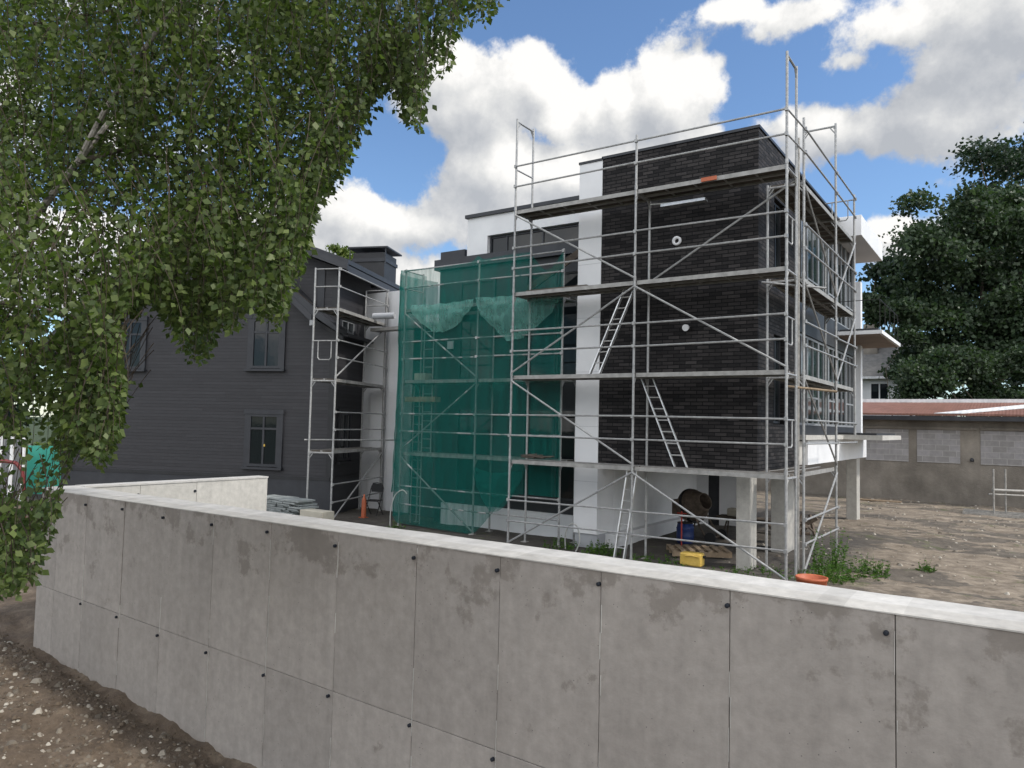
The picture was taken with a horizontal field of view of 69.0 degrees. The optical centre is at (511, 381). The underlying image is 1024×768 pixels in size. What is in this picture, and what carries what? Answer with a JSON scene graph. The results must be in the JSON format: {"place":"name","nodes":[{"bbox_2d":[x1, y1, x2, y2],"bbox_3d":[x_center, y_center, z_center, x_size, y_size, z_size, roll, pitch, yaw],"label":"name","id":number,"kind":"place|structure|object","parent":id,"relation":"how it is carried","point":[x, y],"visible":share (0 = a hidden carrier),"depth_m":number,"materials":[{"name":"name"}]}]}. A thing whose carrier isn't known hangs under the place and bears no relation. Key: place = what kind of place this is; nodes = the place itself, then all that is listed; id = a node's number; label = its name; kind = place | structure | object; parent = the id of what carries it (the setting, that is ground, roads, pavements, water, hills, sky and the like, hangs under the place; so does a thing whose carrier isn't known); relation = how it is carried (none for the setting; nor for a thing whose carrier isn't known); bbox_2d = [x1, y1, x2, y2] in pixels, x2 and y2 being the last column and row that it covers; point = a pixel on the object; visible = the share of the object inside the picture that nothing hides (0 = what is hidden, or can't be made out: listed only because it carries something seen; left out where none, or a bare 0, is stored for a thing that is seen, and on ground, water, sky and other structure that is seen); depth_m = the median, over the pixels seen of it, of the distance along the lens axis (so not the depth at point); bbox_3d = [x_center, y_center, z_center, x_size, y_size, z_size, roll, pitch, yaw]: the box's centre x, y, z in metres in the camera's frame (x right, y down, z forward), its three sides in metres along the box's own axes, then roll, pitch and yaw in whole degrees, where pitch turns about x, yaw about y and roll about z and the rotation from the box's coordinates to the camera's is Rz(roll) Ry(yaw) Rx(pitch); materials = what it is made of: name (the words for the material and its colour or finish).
{"place":"outdoors","nodes":[
{"label":"outdoors","id":0,"kind":"place"},
{"bbox_2d":[300,508,333,519],"bbox_3d":[-4.991,3.573,19.024,0.850,0.570,0.400,-1,-4,34],"label":"foam block","id":1,"kind":"object","parent":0,"point":[320,513],"depth_m":18.86,"materials":[{"name":"white plastic"}]},
{"bbox_2d":[0,417,1023,767],"bbox_3d":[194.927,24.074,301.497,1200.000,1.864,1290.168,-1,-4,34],"label":"ground","id":2,"kind":"structure","parent":0,"point":[974,567],"depth_m":15.13,"materials":[{"name":"brown soil"}]},
{"bbox_2d":[0,436,25,500],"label":"corrugated fence","id":3,"kind":"object","parent":2,"relation":"on","point":[8,457],"visible":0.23,"depth_m":24.05,"materials":[{"name":"white metal"}]},
{"bbox_2d":[0,459,25,517],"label":"pipe rail","id":4,"kind":"object","parent":2,"relation":"on","point":[15,463],"visible":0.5,"depth_m":19.96,"materials":[{"name":"metal"}]},
{"bbox_2d":[0,426,54,461],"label":"shrub","id":5,"kind":"object","parent":2,"relation":"on","point":[18,436],"visible":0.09,"depth_m":30.28,"materials":[{"name":"green plant"}]},
{"bbox_2d":[0,309,55,432],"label":"dark tree","id":6,"kind":"object","parent":2,"relation":"on","point":[8,413],"visible":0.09,"depth_m":33.79,"materials":[{"name":"green plant"}]},
{"bbox_2d":[26,444,60,493],"bbox_3d":[-15.548,3.068,25.626,2.306,1.800,0.140,1,-3,0],"label":"hoarding","id":7,"kind":"object","parent":2,"relation":"on","point":[33,460],"visible":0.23,"depth_m":25.57,"materials":[{"name":"fabric"}]},
{"bbox_2d":[0,649,165,764],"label":"loose stones","id":8,"kind":"object","parent":2,"relation":"on","point":[143,751],"visible":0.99,"depth_m":7.59,"materials":[{"name":"grey stone"}]},
{"bbox_2d":[0,634,212,767],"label":"soil clods","id":9,"kind":"object","parent":2,"relation":"on","point":[89,722],"visible":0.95,"depth_m":7.81,"materials":[{"name":"brown soil"}]},
{"bbox_2d":[0,637,223,767],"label":"gravel","id":10,"kind":"structure","parent":2,"relation":"on","point":[25,726],"depth_m":7.71,"materials":[{"name":"grey gravel"}]},
{"bbox_2d":[76,475,268,510],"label":"concrete wall","id":11,"kind":"structure","parent":2,"relation":"on","point":[248,492],"depth_m":11.75,"materials":[{"name":"grey concrete"}]},
{"bbox_2d":[46,208,401,513],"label":"wooden house","id":12,"kind":"structure","parent":2,"relation":"on","point":[237,405],"depth_m":23.39,"materials":[{"name":"grey wood"}]},
{"bbox_2d":[120,316,148,371],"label":"window","id":13,"kind":"structure","parent":12,"relation":"in","point":[143,321],"depth_m":24.19,"materials":[{"name":"grey glass"}]},
{"bbox_2d":[240,409,284,469],"bbox_3d":[-7.698,1.788,23.025,1.380,1.840,0.190,1,-3,12],"label":"window","id":14,"kind":"structure","parent":12,"relation":"in","point":[262,427],"depth_m":23.02,"materials":[{"name":"grey glass"}]},
{"bbox_2d":[244,314,286,371],"bbox_3d":[-7.658,-1.216,23.201,1.360,1.780,0.190,1,-3,12],"label":"window","id":15,"kind":"structure","parent":12,"relation":"in","point":[265,348],"depth_m":23.21,"materials":[{"name":"grey glass"}]},
{"bbox_2d":[335,408,354,463],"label":"window","id":16,"kind":"structure","parent":12,"relation":"in","point":[345,420],"depth_m":23.43,"materials":[{"name":"glass"}]},
{"bbox_2d":[339,318,356,334],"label":"window","id":17,"kind":"structure","parent":12,"relation":"in","point":[350,326],"depth_m":23.64,"materials":[{"name":"grey glass"}]},
{"bbox_2d":[0,0,509,601],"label":"birch tree","id":18,"kind":"object","parent":2,"relation":"on","point":[218,292],"visible":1,"depth_m":5.29,"materials":[{"name":"green plant"}]},
{"bbox_2d":[266,495,318,514],"bbox_3d":[-6.067,3.501,20.073,1.891,0.743,0.718,-1,-4,34],"label":"stone stack","id":19,"kind":"object","parent":2,"relation":"on","point":[292,505],"visible":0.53,"depth_m":19.73,"materials":[{"name":"grey stone"}]},
{"bbox_2d":[325,243,354,259],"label":"young tree","id":20,"kind":"object","parent":2,"relation":"on","point":[342,251],"visible":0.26,"depth_m":40.07,"materials":[{"name":"green plant"}]},
{"bbox_2d":[359,494,367,517],"bbox_3d":[-4.350,3.650,21.859,0.200,0.690,0.200,-1,-4,34],"label":"marker post","id":21,"kind":"object","parent":2,"relation":"on","point":[363,510],"visible":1,"depth_m":21.80,"materials":[{"name":"orange plastic"}]},
{"bbox_2d":[304,267,435,517],"bbox_3d":[-4.404,0.458,22.039,3.209,7.164,3.606,-1,-4,34],"label":"scaffold","id":22,"kind":"object","parent":2,"relation":"on","point":[341,313],"visible":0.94,"depth_m":21.77,"materials":[{"name":"metal"}]},
{"bbox_2d":[372,312,394,318],"bbox_3d":[-4.011,-2.060,23.282,0.699,0.220,0.200,1,-3,9],"label":"pipe","id":23,"kind":"object","parent":22,"relation":"on","point":[383,315],"visible":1,"depth_m":23.20,"materials":[{"name":"white plastic"}]},
{"bbox_2d":[366,482,383,515],"bbox_3d":[-4.167,3.545,22.493,0.423,0.981,0.501,0,-3,14],"label":"folding chair","id":24,"kind":"object","parent":2,"relation":"on","point":[377,487],"visible":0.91,"depth_m":22.65,"materials":[{"name":"black metal"}]},
{"bbox_2d":[389,520,405,528],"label":"weed","id":25,"kind":"object","parent":2,"relation":"on","point":[394,526],"visible":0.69,"depth_m":19.94,"materials":[{"name":"green plant"}]},
{"bbox_2d":[389,489,406,526],"bbox_3d":[-3.045,3.397,19.853,0.518,1.065,0.087,0,-4,23],"label":"hose","id":26,"kind":"object","parent":2,"relation":"on","point":[392,503],"visible":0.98,"depth_m":19.94,"materials":[{"name":"grey plastic"}]},
{"bbox_2d":[396,248,576,546],"bbox_3d":[-0.730,0.405,19.630,5.290,7.183,0.880,-1,-4,34],"label":"scaffold","id":27,"kind":"object","parent":2,"relation":"on","point":[563,300],"visible":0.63,"depth_m":19.30,"materials":[{"name":"metal"}]},
{"bbox_2d":[391,273,437,491],"bbox_3d":[-2.850,0.044,21.487,0.356,6.150,1.668,-1,-4,34],"label":"safety net","id":28,"kind":"object","parent":27,"relation":"hanging from","point":[411,365],"visible":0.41,"depth_m":21.63,"materials":[{"name":"teal fabric"}]},
{"bbox_2d":[421,316,434,448],"bbox_3d":[-2.347,0.089,20.742,0.375,4.000,0.035,-1,-4,34],"label":"ladder","id":29,"kind":"object","parent":27,"relation":"on","point":[432,376],"visible":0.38,"depth_m":20.68,"materials":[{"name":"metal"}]},
{"bbox_2d":[393,252,563,533],"bbox_3d":[-0.784,0.342,19.739,5.395,7.210,1.066,-1,-4,34],"label":"safety net","id":30,"kind":"object","parent":27,"relation":"hanging from","point":[498,387],"visible":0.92,"depth_m":19.50,"materials":[{"name":"teal fabric"}]},
{"bbox_2d":[411,299,472,331],"bbox_3d":[-1.940,-1.737,19.945,2.180,0.827,0.186,-1,-4,34],"label":"net swag","id":31,"kind":"object","parent":30,"relation":"hanging from","point":[419,318],"visible":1,"depth_m":20.10,"materials":[{"name":"teal fabric"}]},
{"bbox_2d":[473,467,522,510],"bbox_3d":[-0.414,2.705,18.602,1.500,1.075,0.159,-1,-4,34],"label":"net fold","id":32,"kind":"object","parent":30,"relation":"hanging from","point":[482,481],"visible":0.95,"depth_m":18.61,"materials":[{"name":"teal fabric"}]},
{"bbox_2d":[526,249,577,289],"bbox_3d":[1.100,-2.844,18.860,1.652,1.055,0.058,0,-4,29],"label":"plank","id":33,"kind":"object","parent":27,"relation":"attached to","point":[573,256],"visible":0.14,"depth_m":18.81,"materials":[{"name":"brown wood"}]},
{"bbox_2d":[33,485,1023,767],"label":"concrete wall","id":34,"kind":"structure","parent":2,"relation":"on","point":[261,639],"depth_m":5.69,"materials":[{"name":"grey concrete"}]},
{"bbox_2d":[542,535,578,549],"bbox_3d":[1.171,3.799,17.592,0.899,0.314,0.914,1,-3,5],"label":"weed","id":35,"kind":"object","parent":2,"relation":"on","point":[567,547],"visible":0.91,"depth_m":17.47,"materials":[{"name":"green plant"}]},
{"bbox_2d":[564,523,579,551],"bbox_3d":[1.372,3.573,17.105,0.098,0.656,0.473,4,-4,-43],"label":"hose","id":36,"kind":"object","parent":2,"relation":"on","point":[565,536],"visible":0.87,"depth_m":17.10,"materials":[{"name":"grey plastic"}]},
{"bbox_2d":[580,538,622,556],"bbox_3d":[2.027,3.715,16.760,0.949,0.393,0.848,-1,-4,34],"label":"weed","id":37,"kind":"object","parent":2,"relation":"on","point":[602,550],"visible":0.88,"depth_m":16.62,"materials":[{"name":"green plant"}]},
{"bbox_2d":[613,470,638,558],"bbox_3d":[2.475,2.844,16.136,0.519,2.008,0.250,2,-3,-9],"label":"ladder","id":38,"kind":"object","parent":2,"relation":"on","point":[620,517],"visible":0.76,"depth_m":16.13,"materials":[{"name":"metal"}]},
{"bbox_2d":[360,124,900,569],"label":"apartment building","id":39,"kind":"structure","parent":2,"relation":"on","point":[490,234],"depth_m":17.70,"materials":[{"name":"brick"}]},
{"bbox_2d":[456,408,490,492],"bbox_3d":[-1.054,1.898,20.755,1.230,2.350,0.100,-1,-4,34],"label":"window","id":40,"kind":"structure","parent":39,"relation":"in","point":[487,419],"depth_m":20.75,"materials":[{"name":"glass"}]},
{"bbox_2d":[458,280,495,378],"bbox_3d":[-0.977,-1.421,20.943,1.230,2.900,0.100,-1,-4,34],"label":"window","id":41,"kind":"structure","parent":39,"relation":"in","point":[462,316],"depth_m":20.99,"materials":[{"name":"glass"}]},
{"bbox_2d":[490,224,578,252],"bbox_3d":[0.900,-3.872,20.342,3.630,0.590,0.100,-1,-4,34],"label":"window","id":42,"kind":"structure","parent":39,"relation":"in","point":[504,242],"depth_m":20.51,"materials":[{"name":"glass"}]},
{"bbox_2d":[521,408,554,498],"bbox_3d":[0.699,1.870,19.554,0.980,2.350,0.100,-1,-4,34],"label":"window","id":43,"kind":"structure","parent":39,"relation":"in","point":[534,477],"depth_m":19.50,"materials":[{"name":"glass"}]},
{"bbox_2d":[524,273,557,374],"bbox_3d":[0.775,-1.449,19.742,0.980,2.900,0.100,-1,-4,34],"label":"window","id":44,"kind":"structure","parent":39,"relation":"in","point":[544,368],"depth_m":19.70,"materials":[{"name":"glass"}]},
{"bbox_2d":[553,408,574,500],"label":"window","id":45,"kind":"structure","parent":39,"relation":"in","point":[568,429],"depth_m":19.05,"materials":[{"name":"glass"}]},
{"bbox_2d":[556,269,577,380],"bbox_3d":[1.600,-1.462,19.176,0.980,2.900,0.100,-1,-4,34],"label":"window","id":46,"kind":"structure","parent":39,"relation":"in","point":[571,276],"depth_m":19.24,"materials":[{"name":"glass"}]},
{"bbox_2d":[708,475,718,524],"bbox_3d":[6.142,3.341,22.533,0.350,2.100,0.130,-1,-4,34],"label":"door","id":47,"kind":"structure","parent":39,"relation":"in","point":[713,493],"depth_m":22.47,"materials":[{"name":"metal"}]},
{"bbox_2d":[773,337,779,423],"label":"window","id":48,"kind":"structure","parent":39,"relation":"in","point":[776,342],"depth_m":17.16,"materials":[{"name":"glass"}]},
{"bbox_2d":[774,202,780,290],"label":"window","id":49,"kind":"structure","parent":39,"relation":"in","point":[777,216],"depth_m":17.33,"materials":[{"name":"glass"}]},
{"bbox_2d":[800,333,806,424],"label":"window","id":50,"kind":"structure","parent":39,"relation":"in","point":[800,333],"depth_m":19.00,"materials":[{"name":"grey glass"}]},
{"bbox_2d":[800,220,807,279],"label":"window","id":51,"kind":"structure","parent":39,"relation":"in","point":[806,232],"depth_m":19.58,"materials":[{"name":"grey glass"}]},
{"bbox_2d":[807,337,818,425],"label":"window","id":52,"kind":"structure","parent":39,"relation":"in","point":[812,355],"depth_m":20.04,"materials":[{"name":"grey glass"}]},
{"bbox_2d":[808,228,818,285],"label":"window","id":53,"kind":"structure","parent":39,"relation":"in","point":[813,241],"depth_m":20.34,"materials":[{"name":"grey glass"}]},
{"bbox_2d":[819,342,828,425],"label":"window","id":54,"kind":"structure","parent":39,"relation":"in","point":[821,346],"depth_m":21.04,"materials":[{"name":"grey glass"}]},
{"bbox_2d":[819,240,828,294],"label":"window","id":55,"kind":"structure","parent":39,"relation":"in","point":[821,256],"depth_m":21.24,"materials":[{"name":"grey glass"}]},
{"bbox_2d":[829,347,837,426],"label":"window","id":56,"kind":"structure","parent":39,"relation":"in","point":[831,350],"depth_m":22.10,"materials":[{"name":"grey glass"}]},
{"bbox_2d":[829,244,837,322],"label":"window","id":57,"kind":"structure","parent":39,"relation":"in","point":[831,255],"depth_m":22.34,"materials":[{"name":"grey glass"}]},
{"bbox_2d":[838,351,845,426],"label":"window","id":58,"kind":"structure","parent":39,"relation":"in","point":[842,377],"depth_m":23.32,"materials":[{"name":"grey glass"}]},
{"bbox_2d":[838,244,845,327],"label":"window","id":59,"kind":"structure","parent":39,"relation":"in","point":[841,250],"depth_m":23.54,"materials":[{"name":"grey glass"}]},
{"bbox_2d":[846,250,852,328],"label":"window","id":60,"kind":"structure","parent":39,"relation":"in","point":[849,273],"depth_m":24.45,"materials":[{"name":"grey glass"}]},
{"bbox_2d":[846,354,853,427],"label":"window","id":61,"kind":"structure","parent":39,"relation":"in","point":[849,368],"depth_m":24.29,"materials":[{"name":"grey glass"}]},
{"bbox_2d":[621,553,681,565],"bbox_3d":[2.950,3.768,15.777,1.313,0.260,1.326,-1,-4,34],"label":"weed","id":62,"kind":"object","parent":2,"relation":"on","point":[647,556],"visible":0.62,"depth_m":15.77,"materials":[{"name":"green plant"}]},
{"bbox_2d":[506,51,797,580],"bbox_3d":[2.839,-1.267,16.324,6.494,10.315,0.880,-1,-4,34],"label":"scaffold","id":63,"kind":"object","parent":2,"relation":"on","point":[732,180],"visible":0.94,"depth_m":15.89,"materials":[{"name":"metal"}]},
{"bbox_2d":[477,296,557,340],"bbox_3d":[0.088,-1.622,18.576,2.590,1.198,0.174,-1,-4,34],"label":"net swag","id":64,"kind":"object","parent":63,"relation":"hanging from","point":[502,326],"visible":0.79,"depth_m":18.75,"materials":[{"name":"teal fabric"}]},
{"bbox_2d":[521,454,553,458],"bbox_3d":[0.580,1.756,17.546,0.941,0.118,0.286,-1,-4,34],"label":"offcut pile","id":65,"kind":"object","parent":63,"relation":"on","point":[534,456],"visible":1,"depth_m":17.57,"materials":[{"name":"brown wood"}]},
{"bbox_2d":[526,284,586,290],"bbox_3d":[1.080,-2.176,17.489,1.650,0.040,0.250,-1,-4,34],"label":"plank","id":66,"kind":"object","parent":63,"relation":"on","point":[557,287],"visible":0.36,"depth_m":17.35,"materials":[{"name":"brown wood"}]},
{"bbox_2d":[589,288,633,373],"bbox_3d":[2.263,-1.161,16.706,1.106,1.957,0.140,0,-4,26],"label":"ladder","id":67,"kind":"object","parent":63,"relation":"on","point":[614,336],"visible":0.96,"depth_m":16.70,"materials":[{"name":"metal"}]},
{"bbox_2d":[640,378,687,467],"bbox_3d":[3.227,0.819,15.900,1.175,1.958,0.137,-2,-4,42],"label":"ladder","id":68,"kind":"object","parent":63,"relation":"on","point":[661,431],"visible":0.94,"depth_m":15.86,"materials":[{"name":"metal"}]},
{"bbox_2d":[677,511,686,544],"bbox_3d":[4.102,3.564,18.005,0.240,0.860,0.140,-1,-4,34],"label":"prop","id":69,"kind":"object","parent":2,"relation":"on","point":[681,513],"visible":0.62,"depth_m":17.99,"materials":[{"name":"red paint"}]},
{"bbox_2d":[676,521,693,543],"bbox_3d":[4.345,3.783,18.673,0.444,0.525,0.444,-1,-4,34],"label":"barrel","id":70,"kind":"object","parent":2,"relation":"on","point":[687,530],"visible":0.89,"depth_m":18.50,"materials":[{"name":"blue plastic"}]},
{"bbox_2d":[680,551,705,566],"bbox_3d":[3.788,3.716,15.589,0.510,0.270,0.313,-1,-4,34],"label":"jerrycan","id":71,"kind":"object","parent":2,"relation":"on","point":[690,558],"visible":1,"depth_m":15.51,"materials":[{"name":"yellow plastic"}]},
{"bbox_2d":[666,544,731,557],"bbox_3d":[4.231,3.838,16.906,1.300,0.124,0.910,1,-3,3],"label":"pallet","id":72,"kind":"object","parent":2,"relation":"on","point":[709,551],"visible":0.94,"depth_m":16.77,"materials":[{"name":"brown wood"}]},
{"bbox_2d":[672,489,726,541],"bbox_3d":[4.811,3.439,19.290,1.260,1.294,0.940,-1,-4,34],"label":"cement mixer","id":73,"kind":"object","parent":2,"relation":"on","point":[696,502],"visible":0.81,"depth_m":19.11,"materials":[{"name":"metal"}]},
{"bbox_2d":[682,564,751,575],"bbox_3d":[4.088,3.780,14.865,1.485,0.142,1.366,1,-3,4],"label":"weed","id":74,"kind":"object","parent":2,"relation":"on","point":[722,569],"visible":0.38,"depth_m":14.92,"materials":[{"name":"green plant"}]},
{"bbox_2d":[716,514,770,535],"bbox_3d":[6.238,3.838,19.435,1.700,0.578,0.500,-1,-4,34],"label":"trestle bench","id":75,"kind":"object","parent":2,"relation":"on","point":[760,519],"visible":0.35,"depth_m":19.61,"materials":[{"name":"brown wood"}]},
{"bbox_2d":[727,507,735,516],"bbox_3d":[5.938,3.449,19.669,0.450,0.208,0.300,-1,-4,34],"label":"cement bag","id":76,"kind":"object","parent":75,"relation":"on","point":[731,511],"visible":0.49,"depth_m":19.61,"materials":[{"name":"grey paper"}]},
{"bbox_2d":[731,564,812,579],"bbox_3d":[5.113,3.735,14.656,1.579,0.253,1.637,-1,-4,34],"label":"weed","id":77,"kind":"object","parent":2,"relation":"on","point":[762,568],"visible":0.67,"depth_m":14.80,"materials":[{"name":"green plant"}]},
{"bbox_2d":[768,513,817,535],"bbox_3d":[7.456,3.902,20.364,1.537,0.636,1.734,-1,-4,34],"label":"scrap heap","id":78,"kind":"object","parent":2,"relation":"on","point":[810,522],"visible":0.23,"depth_m":20.39,"materials":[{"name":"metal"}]},
{"bbox_2d":[761,110,857,573],"bbox_3d":[7.110,-1.164,17.021,1.427,10.346,6.779,-1,-4,34],"label":"scaffold","id":79,"kind":"object","parent":2,"relation":"on","point":[820,221],"visible":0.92,"depth_m":16.49,"materials":[{"name":"metal"}]},
{"bbox_2d":[795,574,827,585],"bbox_3d":[5.426,3.656,13.480,0.556,0.255,0.556,-1,-4,34],"label":"plastic tub","id":80,"kind":"object","parent":2,"relation":"on","point":[813,579],"visible":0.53,"depth_m":13.40,"materials":[{"name":"orange plastic"}]},
{"bbox_2d":[809,527,850,572],"bbox_3d":[6.605,3.469,15.507,0.819,0.980,0.765,-1,-4,34],"label":"weed","id":81,"kind":"object","parent":2,"relation":"on","point":[836,556],"visible":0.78,"depth_m":15.49,"materials":[{"name":"green plant"}]},
{"bbox_2d":[805,552,859,584],"bbox_3d":[6.188,3.599,14.435,0.977,0.615,0.989,-1,-4,34],"label":"weed","id":82,"kind":"object","parent":2,"relation":"on","point":[843,577],"visible":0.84,"depth_m":14.35,"materials":[{"name":"green plant"}]},
{"bbox_2d":[841,554,890,580],"bbox_3d":[7.099,3.670,14.922,0.920,0.461,0.971,-1,-4,34],"label":"weed","id":83,"kind":"object","parent":2,"relation":"on","point":[874,572],"visible":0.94,"depth_m":14.86,"materials":[{"name":"green plant"}]},
{"bbox_2d":[732,497,1023,600],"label":"rubble","id":84,"kind":"object","parent":2,"relation":"on","point":[900,564],"visible":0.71,"depth_m":20.24,"materials":[{"name":"stone"}]},
{"bbox_2d":[860,498,901,502],"bbox_3d":[15.267,4.931,30.898,1.600,0.050,0.300,-1,-4,34],"label":"plank","id":85,"kind":"object","parent":2,"relation":"on","point":[881,500],"visible":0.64,"depth_m":30.75,"materials":[{"name":"brown wood"}]},
{"bbox_2d":[855,252,913,333],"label":"dark tree","id":86,"kind":"object","parent":2,"relation":"on","point":[883,267],"visible":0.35,"depth_m":55.01,"materials":[{"name":"green plant"}]},
{"bbox_2d":[862,324,914,415],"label":"house","id":87,"kind":"structure","parent":2,"relation":"on","point":[874,384],"depth_m":49.97,"materials":[{"name":"white paint"}]},
{"bbox_2d":[869,382,889,398],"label":"window","id":88,"kind":"structure","parent":87,"relation":"in","point":[877,390],"depth_m":49.53,"materials":[{"name":"white glass"}]},
{"bbox_2d":[757,399,1023,508],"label":"garage building","id":89,"kind":"structure","parent":2,"relation":"on","point":[953,451],"depth_m":31.43,"materials":[{"name":"concrete"}]},
{"bbox_2d":[862,285,933,415],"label":"tree","id":90,"kind":"object","parent":2,"relation":"on","point":[908,334],"visible":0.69,"depth_m":41.70,"materials":[{"name":"green plant"}]},
{"bbox_2d":[915,558,937,572],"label":"weed","id":91,"kind":"object","parent":2,"relation":"on","point":[926,568],"visible":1,"depth_m":15.34,"materials":[{"name":"green plant"}]},
{"bbox_2d":[878,172,1023,416],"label":"maple tree","id":92,"kind":"object","parent":2,"relation":"on","point":[972,226],"visible":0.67,"depth_m":41.71,"materials":[{"name":"green plant"}]},
{"bbox_2d":[885,341,1023,416],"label":"shrub","id":93,"kind":"object","parent":2,"relation":"on","point":[951,365],"visible":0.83,"depth_m":37.35,"materials":[{"name":"green plant"}]},
{"bbox_2d":[942,122,1023,390],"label":"dark tree","id":94,"kind":"object","parent":2,"relation":"on","point":[1007,163],"visible":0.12,"depth_m":50.68,"materials":[{"name":"green plant"}]},
{"bbox_2d":[962,469,1023,518],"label":"steel trestle","id":95,"kind":"object","parent":2,"relation":"on","point":[1006,514],"visible":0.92,"depth_m":26.55,"materials":[{"name":"silver metal"}]},
{"bbox_2d":[0,0,1023,416],"label":"sky","id":96,"kind":"structure","parent":0,"point":[902,82],"materials":[{"name":"blue"}]}
]}

